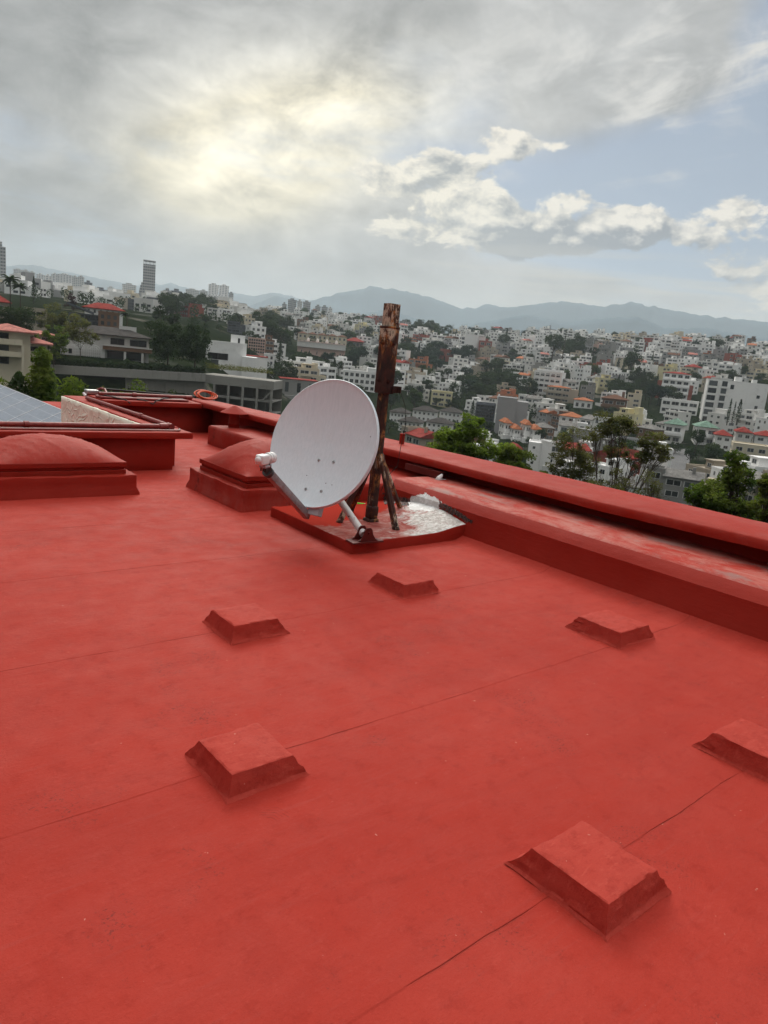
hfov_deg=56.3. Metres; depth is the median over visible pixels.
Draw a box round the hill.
[365,310,767,345]
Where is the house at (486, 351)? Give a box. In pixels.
[475,346,498,357]
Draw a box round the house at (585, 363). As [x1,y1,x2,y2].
[580,362,596,375]
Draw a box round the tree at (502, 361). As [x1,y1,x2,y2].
[490,358,504,368]
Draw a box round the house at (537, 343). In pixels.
[535,340,548,346]
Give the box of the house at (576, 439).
[570,427,601,446]
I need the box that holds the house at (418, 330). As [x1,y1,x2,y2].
[409,326,429,337]
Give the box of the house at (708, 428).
[691,421,719,444]
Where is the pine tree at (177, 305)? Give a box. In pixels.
[174,298,181,320]
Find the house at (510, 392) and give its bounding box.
[497,388,518,399]
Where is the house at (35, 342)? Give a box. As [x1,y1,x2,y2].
[30,337,52,380]
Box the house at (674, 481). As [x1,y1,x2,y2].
[645,464,705,505]
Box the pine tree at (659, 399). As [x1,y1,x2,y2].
[657,389,661,405]
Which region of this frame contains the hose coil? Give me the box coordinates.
[194,389,217,399]
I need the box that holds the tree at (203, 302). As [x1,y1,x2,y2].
[196,299,210,305]
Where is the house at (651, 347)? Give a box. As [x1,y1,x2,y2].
[646,345,658,352]
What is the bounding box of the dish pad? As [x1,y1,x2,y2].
[270,500,465,553]
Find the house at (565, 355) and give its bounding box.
[556,353,574,362]
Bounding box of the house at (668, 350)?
[659,349,681,357]
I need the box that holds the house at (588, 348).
[582,343,591,353]
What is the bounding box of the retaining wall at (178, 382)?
[50,364,205,398]
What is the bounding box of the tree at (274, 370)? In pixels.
[267,368,277,378]
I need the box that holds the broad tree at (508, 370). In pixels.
[501,367,519,381]
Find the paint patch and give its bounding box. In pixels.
[408,493,438,511]
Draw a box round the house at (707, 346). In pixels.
[701,341,715,353]
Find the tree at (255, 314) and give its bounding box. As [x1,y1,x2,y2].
[249,310,263,320]
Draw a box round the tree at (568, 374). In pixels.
[564,370,570,378]
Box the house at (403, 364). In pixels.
[396,358,409,369]
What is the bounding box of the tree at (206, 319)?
[201,316,209,322]
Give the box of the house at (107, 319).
[98,311,119,327]
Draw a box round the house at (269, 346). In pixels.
[265,335,273,353]
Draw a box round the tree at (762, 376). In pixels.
[754,373,767,383]
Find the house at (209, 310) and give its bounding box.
[207,307,218,320]
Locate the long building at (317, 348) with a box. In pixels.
[297,338,345,358]
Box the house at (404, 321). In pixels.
[399,320,410,323]
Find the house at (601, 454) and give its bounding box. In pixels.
[592,447,642,476]
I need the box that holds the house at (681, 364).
[677,362,686,371]
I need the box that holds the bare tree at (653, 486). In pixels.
[636,469,670,498]
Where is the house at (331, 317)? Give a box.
[329,312,337,320]
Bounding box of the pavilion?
[347,337,364,346]
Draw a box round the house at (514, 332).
[504,330,521,337]
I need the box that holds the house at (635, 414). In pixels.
[613,407,643,435]
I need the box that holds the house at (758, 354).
[751,352,765,356]
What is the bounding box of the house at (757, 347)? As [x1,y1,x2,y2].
[747,342,762,352]
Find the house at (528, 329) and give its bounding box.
[526,326,534,331]
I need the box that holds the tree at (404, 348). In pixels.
[398,344,410,350]
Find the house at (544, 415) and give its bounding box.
[535,408,557,424]
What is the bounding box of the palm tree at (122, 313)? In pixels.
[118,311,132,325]
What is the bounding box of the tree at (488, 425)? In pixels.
[483,421,492,430]
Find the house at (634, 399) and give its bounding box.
[627,390,641,408]
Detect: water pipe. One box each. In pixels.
[0,421,168,428]
[85,396,174,428]
[98,392,191,399]
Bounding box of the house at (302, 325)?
[297,324,308,332]
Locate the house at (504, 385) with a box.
[496,382,515,393]
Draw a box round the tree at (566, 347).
[562,344,574,353]
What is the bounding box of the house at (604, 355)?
[596,351,614,365]
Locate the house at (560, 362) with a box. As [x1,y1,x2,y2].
[554,358,569,367]
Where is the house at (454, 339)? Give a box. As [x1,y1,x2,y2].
[441,335,458,344]
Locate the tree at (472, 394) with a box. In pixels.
[465,391,477,399]
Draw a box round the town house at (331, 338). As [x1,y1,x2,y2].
[327,334,337,343]
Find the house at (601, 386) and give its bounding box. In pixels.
[595,374,614,393]
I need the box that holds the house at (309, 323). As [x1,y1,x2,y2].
[300,320,312,332]
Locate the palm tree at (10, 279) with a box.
[0,274,21,306]
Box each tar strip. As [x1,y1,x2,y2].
[383,492,410,508]
[439,500,472,523]
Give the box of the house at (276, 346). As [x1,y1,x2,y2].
[272,339,287,363]
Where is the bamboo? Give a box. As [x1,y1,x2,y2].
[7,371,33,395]
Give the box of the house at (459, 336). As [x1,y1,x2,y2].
[449,334,465,346]
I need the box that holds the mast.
[336,303,401,530]
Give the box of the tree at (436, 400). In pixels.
[433,397,440,405]
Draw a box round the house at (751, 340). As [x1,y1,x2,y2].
[746,336,755,345]
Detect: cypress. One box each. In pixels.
[725,399,731,424]
[734,399,742,424]
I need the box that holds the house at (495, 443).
[476,441,497,460]
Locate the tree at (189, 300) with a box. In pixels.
[182,298,194,305]
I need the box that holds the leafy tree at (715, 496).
[683,449,761,519]
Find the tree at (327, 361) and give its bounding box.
[319,359,334,366]
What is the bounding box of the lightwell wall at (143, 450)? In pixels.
[0,395,192,470]
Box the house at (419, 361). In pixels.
[409,356,431,371]
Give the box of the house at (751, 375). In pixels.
[745,368,767,380]
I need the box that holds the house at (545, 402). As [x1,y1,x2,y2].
[531,398,554,420]
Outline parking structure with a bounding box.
[206,373,282,414]
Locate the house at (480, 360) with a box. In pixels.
[476,357,488,370]
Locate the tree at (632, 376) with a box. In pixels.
[627,367,646,382]
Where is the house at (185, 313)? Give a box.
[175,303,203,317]
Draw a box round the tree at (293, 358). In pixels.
[287,353,306,360]
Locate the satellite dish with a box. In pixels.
[255,379,383,544]
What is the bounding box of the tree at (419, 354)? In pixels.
[413,352,424,358]
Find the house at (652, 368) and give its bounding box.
[640,364,657,375]
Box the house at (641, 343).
[634,339,644,352]
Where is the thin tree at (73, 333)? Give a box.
[60,312,99,359]
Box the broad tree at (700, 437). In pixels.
[690,428,705,453]
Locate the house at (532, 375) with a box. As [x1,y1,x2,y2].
[528,368,544,385]
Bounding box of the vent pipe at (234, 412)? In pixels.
[221,406,247,427]
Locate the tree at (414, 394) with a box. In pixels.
[407,388,423,406]
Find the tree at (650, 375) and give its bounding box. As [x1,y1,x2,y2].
[638,371,658,382]
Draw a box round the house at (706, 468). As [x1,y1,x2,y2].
[685,458,726,479]
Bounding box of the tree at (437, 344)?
[434,342,447,349]
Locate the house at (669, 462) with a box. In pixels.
[653,441,673,467]
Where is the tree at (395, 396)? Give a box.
[388,393,401,409]
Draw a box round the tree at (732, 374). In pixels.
[714,369,737,380]
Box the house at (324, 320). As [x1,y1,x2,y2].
[321,317,326,326]
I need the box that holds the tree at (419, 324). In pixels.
[415,322,424,326]
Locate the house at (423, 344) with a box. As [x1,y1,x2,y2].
[415,340,426,351]
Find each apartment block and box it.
[342,367,375,392]
[461,334,485,349]
[472,401,495,430]
[494,395,528,432]
[526,439,541,471]
[531,368,565,397]
[543,385,578,403]
[655,372,692,400]
[699,377,767,421]
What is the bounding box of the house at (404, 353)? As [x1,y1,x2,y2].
[397,348,410,361]
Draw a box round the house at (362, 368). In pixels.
[350,365,368,370]
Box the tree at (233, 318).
[228,315,238,321]
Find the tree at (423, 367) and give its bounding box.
[417,365,426,370]
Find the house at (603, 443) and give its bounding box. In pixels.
[592,437,620,458]
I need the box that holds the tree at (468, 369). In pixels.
[460,367,473,374]
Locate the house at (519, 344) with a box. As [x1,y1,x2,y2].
[512,340,523,353]
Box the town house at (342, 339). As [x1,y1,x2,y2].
[337,335,346,344]
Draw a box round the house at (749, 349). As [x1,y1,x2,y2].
[742,346,752,352]
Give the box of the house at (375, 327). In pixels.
[373,323,381,334]
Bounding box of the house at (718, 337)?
[712,335,722,339]
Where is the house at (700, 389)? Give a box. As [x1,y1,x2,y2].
[698,376,715,391]
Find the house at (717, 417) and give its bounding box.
[706,408,735,433]
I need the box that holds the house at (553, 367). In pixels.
[539,365,558,369]
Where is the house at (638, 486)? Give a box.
[608,475,650,495]
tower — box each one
[0,242,5,276]
[13,268,22,272]
[36,273,43,280]
[44,274,51,280]
[51,273,57,281]
[58,273,72,282]
[72,275,77,285]
[78,275,83,285]
[122,283,135,292]
[139,259,155,292]
[186,288,198,296]
[206,294,232,300]
[208,283,218,294]
[219,284,228,296]
[288,298,296,312]
[297,299,302,308]
[303,300,310,313]
[321,305,327,312]
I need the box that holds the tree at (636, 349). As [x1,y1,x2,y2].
[632,345,640,352]
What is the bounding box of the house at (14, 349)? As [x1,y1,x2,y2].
[0,323,37,394]
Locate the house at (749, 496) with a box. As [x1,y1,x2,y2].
[734,470,767,508]
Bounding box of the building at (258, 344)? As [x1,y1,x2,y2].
[248,337,265,355]
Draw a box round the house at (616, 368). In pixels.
[606,367,620,374]
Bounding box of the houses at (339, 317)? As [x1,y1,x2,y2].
[256,306,767,368]
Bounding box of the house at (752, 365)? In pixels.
[748,361,765,370]
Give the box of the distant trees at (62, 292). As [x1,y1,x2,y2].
[0,286,243,324]
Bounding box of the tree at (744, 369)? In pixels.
[740,366,749,373]
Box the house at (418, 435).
[401,425,435,446]
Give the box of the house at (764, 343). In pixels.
[756,341,767,349]
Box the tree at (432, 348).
[426,347,437,355]
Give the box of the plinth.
[208,425,272,448]
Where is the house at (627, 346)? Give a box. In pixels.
[616,344,635,352]
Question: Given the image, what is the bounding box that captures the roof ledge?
[345,464,767,641]
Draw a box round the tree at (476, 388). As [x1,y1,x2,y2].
[470,381,491,394]
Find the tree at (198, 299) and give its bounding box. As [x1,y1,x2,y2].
[192,297,207,303]
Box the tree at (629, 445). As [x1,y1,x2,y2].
[614,438,638,449]
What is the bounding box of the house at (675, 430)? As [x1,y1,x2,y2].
[663,418,687,443]
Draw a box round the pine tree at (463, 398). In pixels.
[458,390,465,410]
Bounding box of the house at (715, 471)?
[710,460,750,494]
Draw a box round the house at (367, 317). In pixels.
[364,315,373,321]
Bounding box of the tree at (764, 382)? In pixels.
[759,380,767,383]
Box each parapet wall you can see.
[86,394,212,432]
[190,398,767,562]
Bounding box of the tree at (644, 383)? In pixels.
[633,377,651,389]
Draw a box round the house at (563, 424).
[558,419,587,441]
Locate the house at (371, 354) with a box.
[361,344,378,357]
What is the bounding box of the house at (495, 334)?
[490,330,505,339]
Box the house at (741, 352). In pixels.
[735,349,747,354]
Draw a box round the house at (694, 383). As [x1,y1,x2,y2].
[690,378,699,394]
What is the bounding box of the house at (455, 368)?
[439,365,460,377]
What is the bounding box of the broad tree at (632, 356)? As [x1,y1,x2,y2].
[623,351,643,370]
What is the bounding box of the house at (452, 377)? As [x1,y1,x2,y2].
[448,372,467,388]
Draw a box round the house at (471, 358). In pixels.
[464,355,474,363]
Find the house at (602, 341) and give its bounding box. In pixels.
[594,338,609,344]
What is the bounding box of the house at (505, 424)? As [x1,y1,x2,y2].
[498,417,512,438]
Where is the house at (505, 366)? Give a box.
[502,363,520,372]
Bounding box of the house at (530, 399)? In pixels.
[518,394,543,410]
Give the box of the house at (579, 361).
[572,358,583,365]
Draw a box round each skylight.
[0,433,139,500]
[186,439,290,512]
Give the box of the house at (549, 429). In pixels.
[536,421,555,439]
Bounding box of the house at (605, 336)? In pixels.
[595,335,613,341]
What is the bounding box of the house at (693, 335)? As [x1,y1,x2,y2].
[685,333,701,337]
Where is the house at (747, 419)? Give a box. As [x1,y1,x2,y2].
[731,409,765,434]
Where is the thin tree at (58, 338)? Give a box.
[34,324,69,372]
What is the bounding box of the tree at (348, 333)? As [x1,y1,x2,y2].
[342,330,354,338]
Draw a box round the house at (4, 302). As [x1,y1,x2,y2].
[0,296,11,317]
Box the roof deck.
[0,432,767,1023]
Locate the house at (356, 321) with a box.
[349,319,361,325]
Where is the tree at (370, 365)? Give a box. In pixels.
[363,361,374,367]
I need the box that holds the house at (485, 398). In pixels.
[477,394,490,402]
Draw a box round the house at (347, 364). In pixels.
[329,356,354,376]
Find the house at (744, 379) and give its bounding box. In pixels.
[730,374,748,381]
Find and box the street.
[670,449,689,469]
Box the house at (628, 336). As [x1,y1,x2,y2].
[624,334,639,339]
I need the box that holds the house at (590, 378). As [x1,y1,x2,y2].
[586,374,600,382]
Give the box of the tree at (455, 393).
[452,391,461,400]
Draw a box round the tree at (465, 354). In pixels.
[457,352,468,357]
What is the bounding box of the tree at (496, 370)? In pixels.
[492,368,501,372]
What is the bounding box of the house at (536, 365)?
[529,362,547,370]
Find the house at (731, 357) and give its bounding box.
[723,353,741,364]
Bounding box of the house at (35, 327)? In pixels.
[24,307,46,330]
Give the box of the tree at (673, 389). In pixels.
[664,385,676,397]
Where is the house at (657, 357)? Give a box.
[641,353,661,363]
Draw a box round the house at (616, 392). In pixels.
[595,390,627,407]
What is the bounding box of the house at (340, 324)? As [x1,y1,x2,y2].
[334,321,348,329]
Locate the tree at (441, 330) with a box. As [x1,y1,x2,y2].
[439,326,444,333]
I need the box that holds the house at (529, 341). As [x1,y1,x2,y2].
[519,338,531,345]
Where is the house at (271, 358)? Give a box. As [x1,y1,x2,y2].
[264,353,274,377]
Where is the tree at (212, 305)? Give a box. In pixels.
[205,303,217,308]
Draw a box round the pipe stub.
[399,433,404,443]
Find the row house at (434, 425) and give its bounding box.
[425,417,454,431]
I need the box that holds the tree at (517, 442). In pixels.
[510,440,522,446]
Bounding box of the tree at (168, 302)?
[162,299,180,310]
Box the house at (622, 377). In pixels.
[610,374,624,384]
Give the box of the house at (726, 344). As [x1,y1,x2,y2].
[715,338,729,349]
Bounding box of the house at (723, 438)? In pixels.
[712,429,733,450]
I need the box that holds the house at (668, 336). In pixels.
[658,334,672,339]
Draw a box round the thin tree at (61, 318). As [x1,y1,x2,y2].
[34,302,71,331]
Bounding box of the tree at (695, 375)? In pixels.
[691,372,701,380]
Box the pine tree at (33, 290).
[29,276,37,303]
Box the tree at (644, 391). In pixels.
[641,388,652,399]
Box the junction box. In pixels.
[82,389,98,395]
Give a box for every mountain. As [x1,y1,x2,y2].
[6,265,312,305]
[249,286,767,338]
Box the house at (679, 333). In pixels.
[669,331,683,336]
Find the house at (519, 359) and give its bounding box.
[515,355,533,362]
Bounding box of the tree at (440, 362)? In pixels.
[429,358,444,370]
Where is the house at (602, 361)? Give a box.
[597,359,610,364]
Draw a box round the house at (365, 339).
[356,334,371,347]
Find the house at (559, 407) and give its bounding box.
[546,403,567,413]
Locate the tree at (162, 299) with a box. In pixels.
[158,295,173,315]
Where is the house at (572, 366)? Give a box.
[568,362,579,377]
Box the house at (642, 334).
[639,331,646,336]
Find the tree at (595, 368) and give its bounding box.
[584,363,600,374]
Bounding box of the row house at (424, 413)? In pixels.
[411,406,438,420]
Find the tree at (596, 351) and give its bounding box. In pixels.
[589,347,599,357]
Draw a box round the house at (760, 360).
[753,358,766,367]
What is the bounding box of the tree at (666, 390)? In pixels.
[655,385,672,401]
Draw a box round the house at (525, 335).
[522,331,533,338]
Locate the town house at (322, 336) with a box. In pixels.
[318,333,327,341]
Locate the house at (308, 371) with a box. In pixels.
[289,363,325,381]
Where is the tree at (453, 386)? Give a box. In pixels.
[449,382,459,391]
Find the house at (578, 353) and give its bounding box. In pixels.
[570,350,585,357]
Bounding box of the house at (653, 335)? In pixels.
[646,333,658,337]
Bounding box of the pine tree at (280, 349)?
[274,339,282,366]
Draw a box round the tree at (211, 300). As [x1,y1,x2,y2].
[205,296,218,303]
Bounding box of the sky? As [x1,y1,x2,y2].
[0,0,767,321]
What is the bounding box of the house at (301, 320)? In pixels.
[297,317,307,325]
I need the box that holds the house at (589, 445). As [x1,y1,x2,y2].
[582,440,593,461]
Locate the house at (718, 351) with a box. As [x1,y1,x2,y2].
[713,347,727,359]
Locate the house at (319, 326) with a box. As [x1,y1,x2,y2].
[311,324,325,333]
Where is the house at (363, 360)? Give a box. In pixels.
[359,356,376,365]
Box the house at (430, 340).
[422,337,441,347]
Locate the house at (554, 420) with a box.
[550,410,570,430]
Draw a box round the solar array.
[0,385,60,421]
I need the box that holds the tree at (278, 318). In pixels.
[263,311,281,324]
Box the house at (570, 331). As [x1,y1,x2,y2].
[562,328,578,339]
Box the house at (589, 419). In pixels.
[580,413,608,433]
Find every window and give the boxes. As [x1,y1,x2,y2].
[0,332,8,338]
[0,345,8,350]
[0,357,8,363]
[107,350,140,360]
[111,338,123,344]
[130,340,146,346]
[208,352,227,359]
[210,359,218,364]
[285,382,288,391]
[297,383,300,392]
[406,436,411,442]
[413,438,418,444]
[551,446,558,451]
[650,472,660,478]
[664,490,678,496]
[665,479,681,486]
[683,481,698,487]
[703,409,711,413]
[705,402,713,406]
[706,395,714,399]
[708,387,716,392]
[709,380,717,385]
[744,495,752,500]
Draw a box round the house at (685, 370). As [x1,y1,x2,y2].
[680,367,691,373]
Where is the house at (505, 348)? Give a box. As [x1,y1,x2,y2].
[496,343,514,355]
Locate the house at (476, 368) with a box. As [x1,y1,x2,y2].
[472,363,486,378]
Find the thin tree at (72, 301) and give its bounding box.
[64,293,78,310]
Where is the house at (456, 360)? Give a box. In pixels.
[448,355,468,367]
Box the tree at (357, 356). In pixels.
[348,351,359,365]
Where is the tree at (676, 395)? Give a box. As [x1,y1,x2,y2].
[671,391,683,398]
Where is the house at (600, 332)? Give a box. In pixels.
[593,328,604,334]
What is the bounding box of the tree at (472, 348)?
[462,344,477,354]
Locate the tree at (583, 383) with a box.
[579,381,587,387]
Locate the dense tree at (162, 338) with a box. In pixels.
[145,319,184,364]
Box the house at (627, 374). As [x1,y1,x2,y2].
[622,370,634,381]
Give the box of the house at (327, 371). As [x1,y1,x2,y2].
[312,360,336,379]
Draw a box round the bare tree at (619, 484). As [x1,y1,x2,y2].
[587,467,640,494]
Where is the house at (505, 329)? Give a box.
[499,327,511,332]
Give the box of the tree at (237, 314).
[231,312,243,321]
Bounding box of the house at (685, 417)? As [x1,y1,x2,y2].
[663,409,691,429]
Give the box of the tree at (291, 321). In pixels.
[282,315,294,326]
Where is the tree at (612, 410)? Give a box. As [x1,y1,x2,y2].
[608,407,618,413]
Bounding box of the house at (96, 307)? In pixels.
[82,302,125,325]
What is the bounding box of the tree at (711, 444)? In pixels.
[703,442,722,451]
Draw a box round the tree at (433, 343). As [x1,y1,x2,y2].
[432,340,444,347]
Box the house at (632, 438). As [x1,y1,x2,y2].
[620,436,652,447]
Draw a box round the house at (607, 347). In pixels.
[594,342,616,355]
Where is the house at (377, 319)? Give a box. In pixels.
[373,315,381,324]
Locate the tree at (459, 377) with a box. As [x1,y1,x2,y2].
[455,375,471,386]
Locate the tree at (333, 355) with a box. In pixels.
[327,352,338,359]
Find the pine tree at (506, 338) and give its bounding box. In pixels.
[503,328,507,344]
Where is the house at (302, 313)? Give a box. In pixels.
[296,311,307,317]
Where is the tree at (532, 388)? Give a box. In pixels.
[519,378,538,394]
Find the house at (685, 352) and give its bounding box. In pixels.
[681,349,694,357]
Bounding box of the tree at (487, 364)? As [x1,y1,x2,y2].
[480,360,495,370]
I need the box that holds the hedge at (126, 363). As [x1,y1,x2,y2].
[49,356,205,372]
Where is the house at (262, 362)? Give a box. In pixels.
[246,355,267,378]
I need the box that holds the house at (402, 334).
[398,331,407,343]
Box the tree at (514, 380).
[501,372,526,389]
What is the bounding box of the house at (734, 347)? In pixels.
[727,343,746,352]
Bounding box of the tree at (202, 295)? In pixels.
[196,293,205,301]
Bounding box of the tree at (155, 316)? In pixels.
[152,312,159,319]
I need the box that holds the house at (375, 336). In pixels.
[371,334,377,343]
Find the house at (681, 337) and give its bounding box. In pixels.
[676,336,691,341]
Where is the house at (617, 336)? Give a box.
[612,334,623,341]
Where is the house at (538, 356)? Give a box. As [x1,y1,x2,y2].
[533,351,549,364]
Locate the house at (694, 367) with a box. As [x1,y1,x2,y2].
[684,363,701,374]
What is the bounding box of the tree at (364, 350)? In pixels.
[355,346,368,356]
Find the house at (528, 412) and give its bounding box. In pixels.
[494,411,529,422]
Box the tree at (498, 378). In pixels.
[489,373,503,382]
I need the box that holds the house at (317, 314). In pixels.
[314,311,321,316]
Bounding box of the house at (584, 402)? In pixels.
[573,397,593,408]
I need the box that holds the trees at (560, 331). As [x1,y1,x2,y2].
[162,309,767,449]
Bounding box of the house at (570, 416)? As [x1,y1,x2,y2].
[554,412,582,436]
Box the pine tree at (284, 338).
[281,331,287,349]
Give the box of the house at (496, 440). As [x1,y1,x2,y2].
[478,431,498,442]
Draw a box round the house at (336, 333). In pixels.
[326,331,340,337]
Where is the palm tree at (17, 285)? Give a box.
[10,282,28,306]
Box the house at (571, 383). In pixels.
[563,377,579,397]
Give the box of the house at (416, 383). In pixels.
[407,379,429,401]
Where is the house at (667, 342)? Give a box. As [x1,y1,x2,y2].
[653,337,673,349]
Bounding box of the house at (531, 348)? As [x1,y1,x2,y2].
[520,344,541,355]
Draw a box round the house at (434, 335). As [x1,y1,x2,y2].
[426,332,442,338]
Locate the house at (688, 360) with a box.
[676,356,699,364]
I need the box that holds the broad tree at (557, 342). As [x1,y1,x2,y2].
[543,334,563,360]
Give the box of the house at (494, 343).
[488,340,497,346]
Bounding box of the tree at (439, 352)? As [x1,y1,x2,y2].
[436,349,443,358]
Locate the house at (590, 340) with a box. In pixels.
[585,337,597,345]
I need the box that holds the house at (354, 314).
[352,313,364,321]
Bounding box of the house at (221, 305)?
[210,303,226,307]
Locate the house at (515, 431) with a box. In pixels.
[509,423,523,441]
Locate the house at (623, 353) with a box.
[613,350,627,363]
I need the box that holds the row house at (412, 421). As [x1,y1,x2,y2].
[397,416,424,430]
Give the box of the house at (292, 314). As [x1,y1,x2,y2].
[281,312,296,324]
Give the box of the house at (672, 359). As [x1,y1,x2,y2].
[665,356,677,364]
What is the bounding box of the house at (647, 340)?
[644,338,653,351]
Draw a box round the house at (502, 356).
[490,353,509,361]
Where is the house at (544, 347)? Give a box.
[541,344,552,357]
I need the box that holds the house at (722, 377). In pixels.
[711,374,732,380]
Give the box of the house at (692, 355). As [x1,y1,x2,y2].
[687,352,702,359]
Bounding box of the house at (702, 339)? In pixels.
[695,337,713,344]
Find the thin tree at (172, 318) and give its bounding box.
[152,305,180,324]
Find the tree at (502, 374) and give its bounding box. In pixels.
[495,372,505,381]
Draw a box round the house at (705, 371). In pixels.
[697,366,717,383]
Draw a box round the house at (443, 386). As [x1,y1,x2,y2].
[432,379,461,397]
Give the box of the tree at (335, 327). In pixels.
[328,324,343,333]
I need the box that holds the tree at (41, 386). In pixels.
[25,346,60,401]
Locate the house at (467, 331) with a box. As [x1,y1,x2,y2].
[461,329,470,335]
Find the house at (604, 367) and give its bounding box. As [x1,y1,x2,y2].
[597,363,615,376]
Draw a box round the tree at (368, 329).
[364,327,374,333]
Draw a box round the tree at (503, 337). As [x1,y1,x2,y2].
[497,334,511,342]
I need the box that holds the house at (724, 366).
[712,361,741,373]
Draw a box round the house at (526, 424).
[520,419,532,442]
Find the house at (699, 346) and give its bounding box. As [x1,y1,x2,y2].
[684,344,702,351]
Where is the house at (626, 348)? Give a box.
[620,347,632,351]
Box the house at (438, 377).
[430,372,440,385]
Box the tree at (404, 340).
[400,337,410,342]
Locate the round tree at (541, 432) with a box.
[536,429,547,437]
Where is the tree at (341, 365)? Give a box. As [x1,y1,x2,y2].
[336,361,343,374]
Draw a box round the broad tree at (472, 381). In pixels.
[460,378,484,397]
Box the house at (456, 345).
[447,344,461,349]
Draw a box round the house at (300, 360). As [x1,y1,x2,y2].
[283,357,320,374]
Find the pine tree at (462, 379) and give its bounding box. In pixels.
[460,375,464,396]
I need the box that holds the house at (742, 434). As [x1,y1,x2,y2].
[733,427,753,442]
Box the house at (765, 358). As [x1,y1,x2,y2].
[753,355,767,364]
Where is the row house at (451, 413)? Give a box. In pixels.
[439,407,462,422]
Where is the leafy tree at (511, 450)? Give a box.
[498,444,547,473]
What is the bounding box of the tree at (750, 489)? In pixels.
[747,478,761,508]
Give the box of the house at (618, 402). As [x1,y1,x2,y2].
[601,392,628,412]
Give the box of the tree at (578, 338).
[572,335,586,341]
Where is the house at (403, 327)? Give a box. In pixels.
[399,323,410,334]
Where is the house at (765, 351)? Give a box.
[759,348,767,354]
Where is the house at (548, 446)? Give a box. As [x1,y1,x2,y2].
[538,439,592,479]
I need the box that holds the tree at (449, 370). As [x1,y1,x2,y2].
[443,368,452,379]
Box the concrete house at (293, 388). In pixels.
[278,376,318,398]
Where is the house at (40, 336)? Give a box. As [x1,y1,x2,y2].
[30,330,54,355]
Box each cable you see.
[0,427,179,429]
[0,428,180,430]
[7,427,178,429]
[96,394,130,403]
[98,391,192,404]
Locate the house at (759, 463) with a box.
[748,455,767,472]
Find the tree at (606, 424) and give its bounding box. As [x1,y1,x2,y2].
[596,422,621,434]
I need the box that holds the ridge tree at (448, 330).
[444,324,451,335]
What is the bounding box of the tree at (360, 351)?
[353,347,364,363]
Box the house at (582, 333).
[573,331,584,338]
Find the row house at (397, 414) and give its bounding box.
[389,407,411,422]
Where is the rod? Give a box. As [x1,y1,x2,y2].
[105,388,195,397]
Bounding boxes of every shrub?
[0,377,8,384]
[54,374,88,401]
[126,378,148,393]
[239,331,255,337]
[385,418,400,432]
[413,400,425,406]
[444,400,453,407]
[448,400,461,407]
[528,403,536,417]
[668,442,683,453]
[693,449,705,459]
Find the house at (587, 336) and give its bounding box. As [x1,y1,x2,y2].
[585,333,599,339]
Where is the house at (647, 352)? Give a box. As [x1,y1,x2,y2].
[637,350,655,357]
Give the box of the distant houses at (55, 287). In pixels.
[0,272,432,331]
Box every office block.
[115,297,127,309]
[128,298,133,309]
[227,321,245,334]
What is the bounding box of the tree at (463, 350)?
[459,347,471,354]
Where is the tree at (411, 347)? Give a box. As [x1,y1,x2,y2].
[403,343,413,352]
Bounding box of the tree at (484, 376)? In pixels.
[472,371,496,387]
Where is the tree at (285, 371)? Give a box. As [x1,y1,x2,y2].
[274,360,298,377]
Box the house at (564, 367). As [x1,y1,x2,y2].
[558,364,569,375]
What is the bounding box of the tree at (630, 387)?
[622,383,641,396]
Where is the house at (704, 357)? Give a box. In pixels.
[700,354,723,361]
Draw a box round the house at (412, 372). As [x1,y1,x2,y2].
[404,367,425,383]
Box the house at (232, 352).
[206,334,257,377]
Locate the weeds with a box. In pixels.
[203,362,273,373]
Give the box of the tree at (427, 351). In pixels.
[421,349,432,355]
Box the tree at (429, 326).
[423,323,435,331]
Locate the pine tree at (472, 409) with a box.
[469,400,474,416]
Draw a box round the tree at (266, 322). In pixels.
[252,318,275,334]
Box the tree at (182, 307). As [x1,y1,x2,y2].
[178,297,188,312]
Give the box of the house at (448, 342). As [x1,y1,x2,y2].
[442,339,452,348]
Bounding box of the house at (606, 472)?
[586,458,629,486]
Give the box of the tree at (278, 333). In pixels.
[271,326,292,343]
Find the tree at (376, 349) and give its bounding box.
[373,345,378,354]
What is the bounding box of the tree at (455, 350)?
[449,346,459,356]
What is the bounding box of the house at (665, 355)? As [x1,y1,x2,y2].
[661,352,679,366]
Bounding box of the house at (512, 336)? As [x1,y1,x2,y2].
[506,334,514,341]
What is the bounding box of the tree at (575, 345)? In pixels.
[570,341,586,352]
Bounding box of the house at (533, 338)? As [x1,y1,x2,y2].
[527,335,541,344]
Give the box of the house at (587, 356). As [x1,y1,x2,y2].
[580,353,591,362]
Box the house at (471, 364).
[464,361,479,372]
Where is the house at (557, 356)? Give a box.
[552,354,563,361]
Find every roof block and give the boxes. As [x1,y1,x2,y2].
[184,723,310,804]
[202,603,290,645]
[367,568,441,599]
[504,821,670,941]
[565,610,654,649]
[691,718,767,782]
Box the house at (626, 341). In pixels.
[620,339,632,346]
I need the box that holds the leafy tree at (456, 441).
[426,411,516,462]
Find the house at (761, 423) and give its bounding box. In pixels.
[752,413,767,436]
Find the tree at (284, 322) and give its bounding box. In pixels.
[276,313,289,326]
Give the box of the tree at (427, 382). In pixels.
[422,379,434,389]
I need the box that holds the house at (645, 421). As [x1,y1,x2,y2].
[642,409,652,424]
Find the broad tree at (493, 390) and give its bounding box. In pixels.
[485,384,500,395]
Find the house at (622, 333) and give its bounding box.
[619,332,634,338]
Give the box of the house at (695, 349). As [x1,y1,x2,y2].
[687,347,700,352]
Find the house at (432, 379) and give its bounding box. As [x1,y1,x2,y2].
[427,376,435,389]
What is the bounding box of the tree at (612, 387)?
[607,382,626,392]
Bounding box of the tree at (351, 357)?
[342,353,356,365]
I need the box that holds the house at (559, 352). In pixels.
[555,349,562,355]
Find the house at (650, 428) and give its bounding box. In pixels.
[636,424,665,440]

